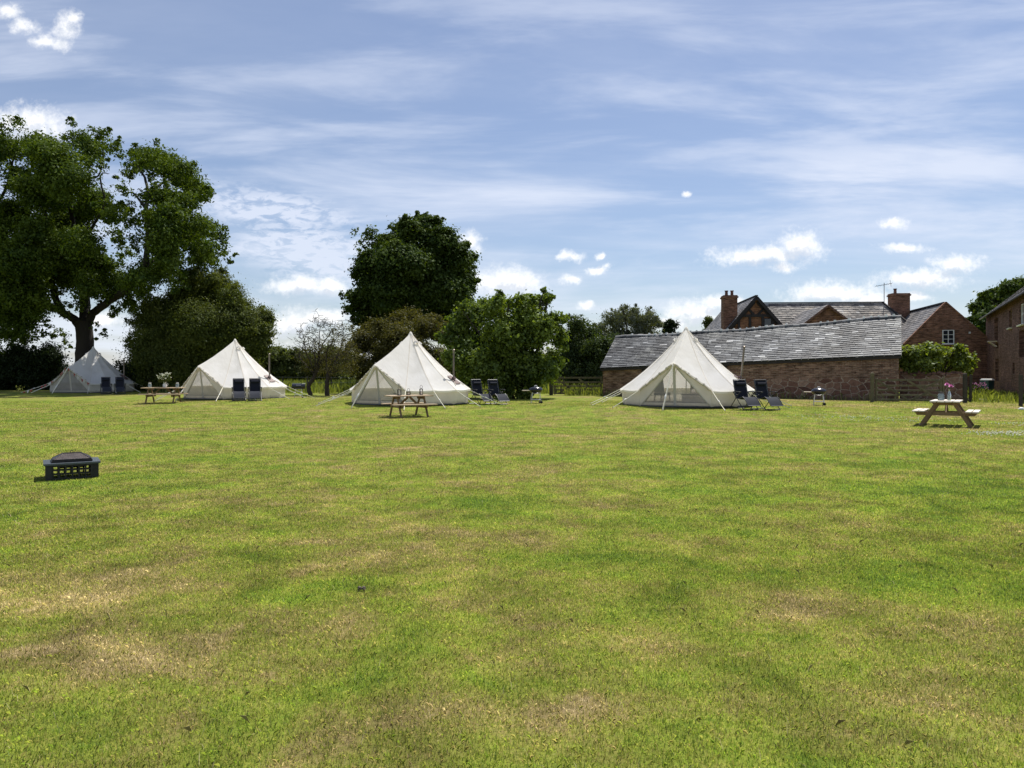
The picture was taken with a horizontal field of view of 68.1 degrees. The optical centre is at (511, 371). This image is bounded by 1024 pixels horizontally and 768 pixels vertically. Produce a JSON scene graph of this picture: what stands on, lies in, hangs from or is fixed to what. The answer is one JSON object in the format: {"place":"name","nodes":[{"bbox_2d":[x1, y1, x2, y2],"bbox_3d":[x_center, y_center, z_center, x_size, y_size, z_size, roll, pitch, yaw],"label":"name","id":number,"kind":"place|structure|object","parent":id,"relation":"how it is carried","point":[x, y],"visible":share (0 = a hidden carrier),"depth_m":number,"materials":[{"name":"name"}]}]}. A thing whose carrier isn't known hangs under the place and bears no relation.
{"place":"outdoors","nodes":[
{"label":"outdoors","id":0,"kind":"place"},
{"bbox_2d":[147,378,602,393],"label":"meadow grass","id":1,"kind":"structure","parent":0,"point":[334,388],"depth_m":51.13,"materials":[{"name":"green plant"}]},
{"bbox_2d":[0,388,1023,767],"bbox_3d":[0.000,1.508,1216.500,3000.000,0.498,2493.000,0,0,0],"label":"lawn","id":2,"kind":"structure","parent":0,"point":[30,398],"depth_m":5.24,"materials":[{"name":"green plant"}]},
{"bbox_2d":[0,337,75,389],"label":"hedge","id":3,"kind":"object","parent":2,"relation":"on","point":[24,368],"visible":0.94,"depth_m":57.14,"materials":[{"name":"green plant"}]},
{"bbox_2d":[43,450,100,480],"bbox_3d":[-7.273,1.522,12.517,0.800,0.447,0.720,0,0,-32],"label":"fire pit","id":4,"kind":"object","parent":2,"relation":"on","point":[70,460],"visible":1,"depth_m":12.32,"materials":[{"name":"grey paint"}]},
{"bbox_2d":[21,346,142,393],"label":"bell tent","id":5,"kind":"object","parent":2,"relation":"on","point":[92,366],"visible":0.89,"depth_m":49.26,"materials":[{"name":"fabric"}]},
{"bbox_2d":[23,368,88,392],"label":"bunting","id":6,"kind":"object","parent":5,"relation":"hanging from","point":[54,380],"visible":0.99,"depth_m":48.65,"materials":[{"name":"fabric"}]},
{"bbox_2d":[54,372,70,391],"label":"door leaf","id":7,"kind":"structure","parent":5,"relation":"in","point":[65,385],"depth_m":48.89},
{"bbox_2d":[69,370,88,391],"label":"door leaf","id":8,"kind":"structure","parent":5,"relation":"in","point":[76,386],"depth_m":48.78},
{"bbox_2d":[69,368,89,383],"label":"rolled door","id":9,"kind":"structure","parent":5,"relation":"in","point":[69,368],"depth_m":48.61,"materials":[{"name":"fabric"}]},
{"bbox_2d":[100,377,111,393],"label":"lounger chair","id":10,"kind":"object","parent":2,"relation":"on","point":[106,384],"visible":0.99,"depth_m":48.09,"materials":[{"name":"blue fabric"}]},
{"bbox_2d":[0,114,238,362],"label":"ash tree","id":11,"kind":"object","parent":2,"relation":"on","point":[54,252],"visible":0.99,"depth_m":52.21,"materials":[{"name":"green plant"}]},
{"bbox_2d":[114,377,125,393],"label":"lounger chair","id":12,"kind":"object","parent":2,"relation":"on","point":[119,384],"visible":1,"depth_m":48.29,"materials":[{"name":"blue fabric"}]},
{"bbox_2d":[112,357,147,389],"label":"hedge","id":13,"kind":"object","parent":2,"relation":"on","point":[127,370],"visible":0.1,"depth_m":55.56,"materials":[{"name":"green plant"}]},
{"bbox_2d":[138,387,187,403],"bbox_3d":[-16.375,1.119,35.600,1.813,0.740,1.495,0,0,-8],"label":"picnic table","id":14,"kind":"object","parent":2,"relation":"on","point":[155,393],"visible":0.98,"depth_m":35.51,"materials":[{"name":"brown wood"}]},
{"bbox_2d":[156,372,171,386],"bbox_3d":[-16.364,0.388,35.647,0.674,0.716,0.726,0,0,0],"label":"flower jug","id":15,"kind":"object","parent":14,"relation":"on","point":[164,378],"visible":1,"depth_m":35.58,"materials":[{"name":"white plant"}]},
{"bbox_2d":[113,265,280,391],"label":"maple tree","id":16,"kind":"object","parent":2,"relation":"on","point":[182,335],"visible":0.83,"depth_m":50.96,"materials":[{"name":"green plant"}]},
{"bbox_2d":[155,339,314,401],"bbox_3d":[-14.315,-0.085,39.431,8.039,3.247,7.585,0,0,24],"label":"bell tent","id":17,"kind":"object","parent":2,"relation":"on","point":[213,376],"visible":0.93,"depth_m":37.86,"materials":[{"name":"fabric"}]},
{"bbox_2d":[182,368,198,386],"bbox_3d":[-15.957,0.279,37.583,1.320,1.002,0.129,0,0,34],"label":"rolled door","id":18,"kind":"structure","parent":17,"relation":"in","point":[197,368],"depth_m":37.62,"materials":[{"name":"fabric"}]},
{"bbox_2d":[185,369,202,397],"bbox_3d":[-15.895,0.596,37.638,1.304,1.520,0.234,0,0,24],"label":"door leaf","id":19,"kind":"structure","parent":17,"relation":"in","point":[195,390],"depth_m":37.56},
{"bbox_2d":[199,367,221,386],"bbox_3d":[-14.705,0.275,37.025,1.322,1.018,0.126,0,0,14],"label":"rolled door","id":20,"kind":"structure","parent":17,"relation":"in","point":[200,368],"depth_m":36.99,"materials":[{"name":"fabric"}]},
{"bbox_2d":[200,370,221,397],"bbox_3d":[-14.703,0.596,37.109,1.304,1.520,0.234,0,0,24],"label":"door leaf","id":21,"kind":"structure","parent":17,"relation":"in","point":[208,389],"depth_m":37.25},
{"bbox_2d":[231,378,245,400],"bbox_3d":[-13.007,0.862,36.090,0.654,1.080,1.140,0,0,-22],"label":"lounger chair","id":22,"kind":"object","parent":2,"relation":"on","point":[238,389],"visible":1,"depth_m":36.31,"materials":[{"name":"blue fabric"}]},
{"bbox_2d":[248,378,261,400],"bbox_3d":[-12.274,0.859,36.187,0.654,1.080,1.140,0,0,-19],"label":"lounger chair","id":23,"kind":"object","parent":2,"relation":"on","point":[254,389],"visible":1,"depth_m":36.43,"materials":[{"name":"blue fabric"}]},
{"bbox_2d":[287,383,304,397],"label":"barbecue","id":24,"kind":"object","parent":2,"relation":"on","point":[295,386],"visible":0.86,"depth_m":41.47,"materials":[{"name":"metal"}]},
{"bbox_2d":[257,341,359,382],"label":"hedge","id":25,"kind":"object","parent":2,"relation":"on","point":[282,362],"visible":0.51,"depth_m":71.78,"materials":[{"name":"green plant"}]},
{"bbox_2d":[286,309,348,394],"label":"thorn tree","id":26,"kind":"object","parent":2,"relation":"on","point":[311,365],"visible":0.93,"depth_m":46.39,"materials":[{"name":"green plant"}]},
{"bbox_2d":[316,317,363,395],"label":"thorn tree","id":27,"kind":"object","parent":2,"relation":"on","point":[339,368],"visible":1,"depth_m":45.16,"materials":[{"name":"green plant"}]},
{"bbox_2d":[357,586,365,590],"bbox_3d":[-1.101,1.589,5.553,0.067,0.033,0.044,0,0,0],"label":"dry clod","id":28,"kind":"object","parent":2,"relation":"on","point":[363,588],"visible":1,"depth_m":5.54,"materials":[{"name":"soil"}]},
{"bbox_2d":[335,304,451,382],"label":"hawthorn tree","id":29,"kind":"object","parent":2,"relation":"on","point":[387,338],"visible":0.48,"depth_m":48.64,"materials":[{"name":"green plant"}]},
{"bbox_2d":[316,332,501,408],"bbox_3d":[-4.322,-0.081,32.689,7.923,3.280,7.652,0,0,28],"label":"bell tent","id":30,"kind":"object","parent":2,"relation":"on","point":[410,362],"visible":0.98,"depth_m":30.95,"materials":[{"name":"fabric"}]},
{"bbox_2d":[353,366,374,389],"bbox_3d":[-6.055,0.269,30.910,1.324,1.006,0.129,0,0,38],"label":"rolled door","id":31,"kind":"structure","parent":30,"relation":"in","point":[368,372],"depth_m":30.92,"materials":[{"name":"fabric"}]},
{"bbox_2d":[356,369,379,403],"bbox_3d":[-5.988,0.584,30.960,1.304,1.520,0.234,0,0,28],"label":"door leaf","id":32,"kind":"structure","parent":30,"relation":"in","point":[370,394],"depth_m":30.85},
{"bbox_2d":[376,368,401,403],"bbox_3d":[-4.840,0.584,30.340,1.304,1.520,0.234,0,0,28],"label":"door leaf","id":33,"kind":"structure","parent":30,"relation":"in","point":[384,388],"depth_m":30.52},
{"bbox_2d":[376,366,404,390],"bbox_3d":[-4.848,0.264,30.257,1.317,1.011,0.129,0,0,18],"label":"rolled door","id":34,"kind":"structure","parent":30,"relation":"in","point":[377,367],"depth_m":30.22,"materials":[{"name":"fabric"}]},
{"bbox_2d":[381,395,437,417],"bbox_3d":[-3.582,1.193,26.300,1.567,0.740,1.495,0,0,-27],"label":"picnic table","id":35,"kind":"object","parent":2,"relation":"on","point":[402,404],"visible":0.94,"depth_m":26.11,"materials":[{"name":"brown wood"}]},
{"bbox_2d":[338,210,481,341],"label":"chestnut tree","id":36,"kind":"object","parent":2,"relation":"on","point":[425,261],"visible":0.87,"depth_m":60.46,"materials":[{"name":"green plant"}]},
{"bbox_2d":[282,376,563,391],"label":"wire fence","id":37,"kind":"object","parent":2,"relation":"on","point":[331,382],"visible":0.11,"depth_m":51.60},
{"bbox_2d":[469,379,493,404],"bbox_3d":[-1.321,0.876,32.504,0.654,1.080,1.140,0,0,-36],"label":"lounger chair","id":38,"kind":"object","parent":2,"relation":"on","point":[476,384],"visible":0.98,"depth_m":32.69,"materials":[{"name":"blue fabric"}]},
{"bbox_2d":[485,379,508,404],"bbox_3d":[-0.624,0.883,32.601,0.654,1.080,1.140,0,0,-33],"label":"lounger chair","id":39,"kind":"object","parent":2,"relation":"on","point":[493,388],"visible":0.99,"depth_m":32.79,"materials":[{"name":"blue fabric"}]},
{"bbox_2d":[443,351,564,381],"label":"hedge","id":40,"kind":"object","parent":2,"relation":"on","point":[450,370],"visible":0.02,"depth_m":72.54,"materials":[{"name":"green plant"}]},
{"bbox_2d":[434,286,574,398],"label":"hazel tree","id":41,"kind":"object","parent":2,"relation":"on","point":[490,340],"visible":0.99,"depth_m":40.31,"materials":[{"name":"green plant"}]},
{"bbox_2d":[0,457,1023,767],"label":"grass clippings","id":42,"kind":"object","parent":2,"relation":"on","point":[520,579],"depth_m":6.14,"materials":[{"name":"plant"}]},
{"bbox_2d":[522,385,542,403],"bbox_3d":[0.928,1.034,34.180,0.937,0.811,0.547,0,0,-8],"label":"barbecue","id":43,"kind":"object","parent":2,"relation":"on","point":[535,390],"visible":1,"depth_m":34.02,"materials":[{"name":"metal"}]},
{"bbox_2d":[549,377,601,394],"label":"field gate","id":44,"kind":"structure","parent":2,"relation":"on","point":[568,386],"depth_m":46.41,"materials":[{"name":"brown wood"}]},
{"bbox_2d":[550,313,619,392],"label":"elder tree","id":45,"kind":"object","parent":2,"relation":"on","point":[585,354],"visible":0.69,"depth_m":53.22,"materials":[{"name":"green plant"}]},
{"bbox_2d":[592,303,664,336],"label":"willow tree","id":46,"kind":"object","parent":2,"relation":"on","point":[648,321],"visible":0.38,"depth_m":61.19,"materials":[{"name":"green plant"}]},
{"bbox_2d":[662,318,680,333],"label":"conifer tree","id":47,"kind":"object","parent":2,"relation":"on","point":[670,325],"visible":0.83,"depth_m":71.84,"materials":[{"name":"green plant"}]},
{"bbox_2d":[590,327,791,410],"bbox_3d":[6.960,-0.160,29.948,7.632,3.220,7.817,0,0,24],"label":"bell tent","id":48,"kind":"object","parent":2,"relation":"on","point":[686,369],"visible":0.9,"depth_m":28.05,"materials":[{"name":"fabric"}]},
{"bbox_2d":[639,364,671,390],"bbox_3d":[5.295,0.223,27.979,1.323,1.003,0.129,0,0,34],"label":"rolled door","id":49,"kind":"structure","parent":48,"relation":"in","point":[670,365],"depth_m":27.95,"materials":[{"name":"fabric"}]},
{"bbox_2d":[642,366,674,405],"bbox_3d":[5.361,0.535,28.033,1.304,1.520,0.234,0,0,24],"label":"door leaf","id":50,"kind":"structure","parent":48,"relation":"in","point":[657,396],"depth_m":27.95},
{"bbox_2d":[674,366,708,405],"bbox_3d":[6.554,0.535,27.508,1.304,1.520,0.234,0,0,24],"label":"door leaf","id":51,"kind":"structure","parent":48,"relation":"in","point":[685,394],"depth_m":27.64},
{"bbox_2d":[675,364,711,390],"bbox_3d":[6.552,0.213,27.429,1.314,1.006,0.129,0,0,13],"label":"rolled door","id":52,"kind":"structure","parent":48,"relation":"in","point":[680,368],"depth_m":27.39,"materials":[{"name":"fabric"}]},
{"bbox_2d":[701,315,713,329],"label":"birch tree","id":53,"kind":"object","parent":2,"relation":"on","point":[707,321],"visible":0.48,"depth_m":77.99,"materials":[{"name":"green plant"}]},
{"bbox_2d":[730,379,760,409],"bbox_3d":[8.291,0.819,26.885,0.654,1.080,1.140,0,0,-15],"label":"lounger chair","id":54,"kind":"object","parent":2,"relation":"on","point":[740,389],"visible":1,"depth_m":27.14,"materials":[{"name":"blue fabric"}]},
{"bbox_2d":[600,314,901,399],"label":"long barn","id":55,"kind":"structure","parent":2,"relation":"on","point":[846,357],"depth_m":40.76,"materials":[{"name":"stone"}]},
{"bbox_2d":[750,379,783,409],"bbox_3d":[9.055,0.823,26.887,0.654,1.080,1.140,0,0,-18],"label":"lounger chair","id":56,"kind":"object","parent":2,"relation":"on","point":[761,390],"visible":0.97,"depth_m":27.13,"materials":[{"name":"blue fabric"}]},
{"bbox_2d":[705,282,910,329],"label":"farmhouse","id":57,"kind":"object","parent":2,"relation":"on","point":[755,311],"visible":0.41,"depth_m":62.26,"materials":[{"name":"brick"}]},
{"bbox_2d":[764,318,771,325],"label":"window","id":58,"kind":"structure","parent":57,"relation":"in","point":[767,321],"depth_m":59.82,"materials":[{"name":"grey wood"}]},
{"bbox_2d":[804,387,825,404],"bbox_3d":[13.303,1.074,33.245,0.938,0.811,0.547,0,0,18],"label":"barbecue","id":59,"kind":"object","parent":2,"relation":"on","point":[818,391],"visible":0.99,"depth_m":33.03,"materials":[{"name":"metal"}]},
{"bbox_2d":[753,412,1023,435],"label":"clover flowers","id":60,"kind":"object","parent":2,"relation":"on","point":[1007,432],"visible":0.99,"depth_m":19.19,"materials":[{"name":"beige plant"}]},
{"bbox_2d":[870,372,944,401],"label":"field gate","id":61,"kind":"structure","parent":2,"relation":"on","point":[942,385],"depth_m":36.39,"materials":[{"name":"brown wood"}]},
{"bbox_2d":[899,371,962,399],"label":"stone wall","id":62,"kind":"structure","parent":2,"relation":"on","point":[954,379],"depth_m":38.11,"materials":[{"name":"brick"}]},
{"bbox_2d":[899,341,979,376],"bbox_3d":[22.063,0.017,39.365,4.732,3.277,2.859,0,0,-24],"label":"climbing bush","id":63,"kind":"object","parent":2,"relation":"on","point":[928,357],"visible":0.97,"depth_m":38.83,"materials":[{"name":"green plant"}]},
{"bbox_2d":[899,302,986,387],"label":"brick outbuilding","id":64,"kind":"structure","parent":2,"relation":"on","point":[947,324],"depth_m":54.98,"materials":[{"name":"brick"}]},
{"bbox_2d":[942,330,953,344],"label":"window","id":65,"kind":"structure","parent":64,"relation":"in","point":[947,335],"depth_m":54.93,"materials":[{"name":"white glass"}]},
{"bbox_2d":[912,399,980,426],"bbox_3d":[12.446,1.188,21.701,1.615,0.730,1.517,0,0,34],"label":"picnic table","id":66,"kind":"object","parent":2,"relation":"on","point":[936,403],"visible":0.97,"depth_m":21.46,"materials":[{"name":"brown wood"}]},
{"bbox_2d":[938,392,944,399],"bbox_3d":[12.223,0.659,21.585,0.170,0.320,0.166,0,0,0],"label":"jar lantern","id":67,"kind":"object","parent":66,"relation":"on","point":[943,398],"visible":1,"depth_m":21.56,"materials":[{"name":"clear glass"}]},
{"bbox_2d":[944,383,953,399],"bbox_3d":[12.388,0.565,21.485,0.228,0.509,0.142,0,0,0],"label":"flower bottle","id":68,"kind":"object","parent":66,"relation":"on","point":[950,385],"visible":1,"depth_m":21.48,"materials":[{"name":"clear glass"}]},
{"bbox_2d":[963,373,966,402],"bbox_3d":[21.642,0.845,36.200,0.150,1.540,0.150,0,0,0],"label":"gate post","id":69,"kind":"object","parent":2,"relation":"on","point":[965,387],"visible":0.81,"depth_m":36.13,"materials":[{"name":"brown wood"}]},
{"bbox_2d":[969,374,972,401],"bbox_3d":[22.522,0.869,37.206,0.100,1.450,0.100,2,-1,-17],"label":"gate post","id":70,"kind":"object","parent":2,"relation":"on","point":[970,385],"visible":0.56,"depth_m":37.17,"materials":[{"name":"brown wood"}]},
{"bbox_2d":[967,382,989,393],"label":"flowering shrub","id":71,"kind":"object","parent":2,"relation":"on","point":[976,387],"visible":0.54,"depth_m":44.91,"materials":[{"name":"green plant"}]},
{"bbox_2d":[980,379,993,391],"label":"wheelie bin","id":72,"kind":"object","parent":2,"relation":"on","point":[990,384],"visible":0.54,"depth_m":46.77,"materials":[{"name":"plastic"}]},
{"bbox_2d":[965,274,1023,334],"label":"sycamore tree","id":73,"kind":"object","parent":2,"relation":"on","point":[985,302],"visible":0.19,"depth_m":74.17,"materials":[{"name":"green plant"}]},
{"bbox_2d":[979,286,1023,398],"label":"tall barn","id":74,"kind":"structure","parent":2,"relation":"on","point":[1005,340],"depth_m":44.89,"materials":[{"name":"brick"}]},
{"bbox_2d":[1016,303,1023,326],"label":"window","id":75,"kind":"structure","parent":74,"relation":"in","point":[1022,305],"depth_m":40.07,"materials":[{"name":"white glass"}]},
{"bbox_2d":[1019,375,1022,405],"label":"gate post","id":76,"kind":"object","parent":2,"relation":"on","point":[1020,390],"visible":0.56,"depth_m":32.94,"materials":[{"name":"brown wood"}]},
{"bbox_2d":[0,0,1023,368],"label":"sky","id":77,"kind":"structure","parent":0,"point":[669,156],"materials":[{"name":"blue"}]},
{"bbox_2d":[564,387,1023,402],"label":"rough grass","id":78,"kind":"structure","parent":0,"point":[996,396],"depth_m":39.47,"materials":[{"name":"green plant"}]}
]}

